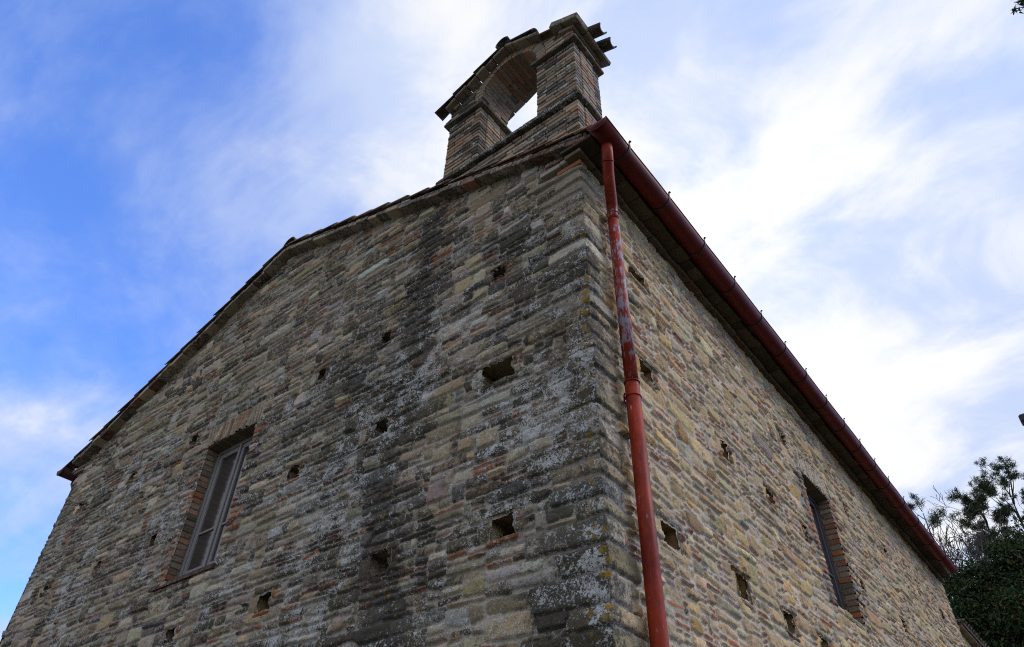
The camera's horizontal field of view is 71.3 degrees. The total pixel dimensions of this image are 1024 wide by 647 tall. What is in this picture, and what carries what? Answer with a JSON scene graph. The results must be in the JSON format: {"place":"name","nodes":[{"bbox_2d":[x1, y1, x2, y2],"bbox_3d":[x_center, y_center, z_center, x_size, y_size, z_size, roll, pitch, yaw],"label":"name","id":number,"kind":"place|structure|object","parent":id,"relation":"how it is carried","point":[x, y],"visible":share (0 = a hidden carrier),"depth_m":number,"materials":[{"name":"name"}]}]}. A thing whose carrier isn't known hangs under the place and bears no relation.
{"place":"outdoors","nodes":[
{"label":"outdoors","id":0,"kind":"place"},
{"bbox_2d":[0,12,966,646],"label":"church","id":1,"kind":"structure","parent":0,"point":[542,378],"depth_m":6.68,"materials":[{"name":"stone"}]},
{"bbox_2d":[150,414,262,592],"bbox_3d":[-3.122,1.930,7.681,1.194,1.745,0.310,-27,-48,29],"label":"window","id":2,"kind":"structure","parent":1,"relation":"in","point":[198,545],"depth_m":7.77,"materials":[{"name":"wood"}]},
{"bbox_2d":[796,465,866,630],"bbox_3d":[3.590,2.621,8.353,0.296,1.725,1.108,-27,-48,29],"label":"window","id":3,"kind":"structure","parent":1,"relation":"in","point":[822,516],"depth_m":8.58,"materials":[{"name":"brick"}]},
{"bbox_2d":[956,619,988,646],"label":"lean to","id":4,"kind":"object","parent":1,"relation":"attached to","point":[971,637],"visible":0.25,"depth_m":13.82,"materials":[{"name":"brick"}]},
{"bbox_2d":[0,0,1023,640],"label":"sky","id":5,"kind":"structure","parent":0,"point":[856,167],"materials":[{"name":"blue"}]},
{"bbox_2d":[907,490,946,534],"bbox_3d":[17.293,13.549,25.192,1.542,16.486,1.131,-4,-41,7],"label":"pine tree","id":6,"kind":"object","parent":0,"point":[913,506],"visible":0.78,"depth_m":30.12,"materials":[{"name":"green plant"}]},
{"bbox_2d":[924,512,944,550],"bbox_3d":[16.808,13.319,23.891,0.796,15.112,0.820,28,-48,-28],"label":"pine tree","id":7,"kind":"object","parent":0,"point":[933,520],"visible":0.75,"depth_m":28.57,"materials":[{"name":"green plant"}]},
{"bbox_2d":[929,510,993,596],"bbox_3d":[13.465,11.019,19.811,3.746,13.122,4.752,19,-44,-19],"label":"bare tree","id":8,"kind":"object","parent":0,"point":[954,551],"visible":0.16,"depth_m":21.48,"materials":[{"name":"plant"}]},
{"bbox_2d":[924,485,1015,586],"bbox_3d":[14.001,10.870,19.794,3.757,13.338,4.656,-27,-48,29],"label":"bare tree","id":9,"kind":"object","parent":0,"point":[976,541],"visible":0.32,"depth_m":22.25,"materials":[{"name":"plant"}]},
{"bbox_2d":[944,478,1020,560],"bbox_3d":[17.608,12.059,22.664,2.315,15.441,2.298,-18,-44,21],"label":"pine tree","id":10,"kind":"object","parent":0,"point":[987,489],"visible":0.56,"depth_m":26.70,"materials":[{"name":"green plant"}]},
{"bbox_2d":[942,549,1023,646],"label":"evergreen tree","id":11,"kind":"object","parent":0,"point":[957,584],"visible":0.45,"depth_m":18.40,"materials":[{"name":"green plant"}]},
{"bbox_2d":[946,455,1023,550],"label":"pine tree","id":12,"kind":"object","parent":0,"point":[1010,474],"visible":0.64,"depth_m":27.55,"materials":[{"name":"green plant"}]},
{"bbox_2d":[950,528,1023,646],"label":"evergreen tree","id":13,"kind":"object","parent":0,"point":[1011,558],"visible":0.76,"depth_m":17.97,"materials":[{"name":"green plant"}]},
{"bbox_2d":[988,518,1023,581],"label":"evergreen tree","id":14,"kind":"object","parent":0,"point":[1010,527],"visible":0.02,"depth_m":22.79,"materials":[{"name":"green plant"}]},
{"bbox_2d":[1011,0,1023,14],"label":"pine tree","id":15,"kind":"object","parent":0,"point":[1021,2],"visible":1,"depth_m":7.34,"materials":[{"name":"green plant"}]},
{"bbox_2d":[1018,413,1023,425],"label":"street lamp","id":16,"kind":"object","parent":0,"point":[1021,417],"visible":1,"depth_m":12.71,"materials":[{"name":"metal"}]}
]}

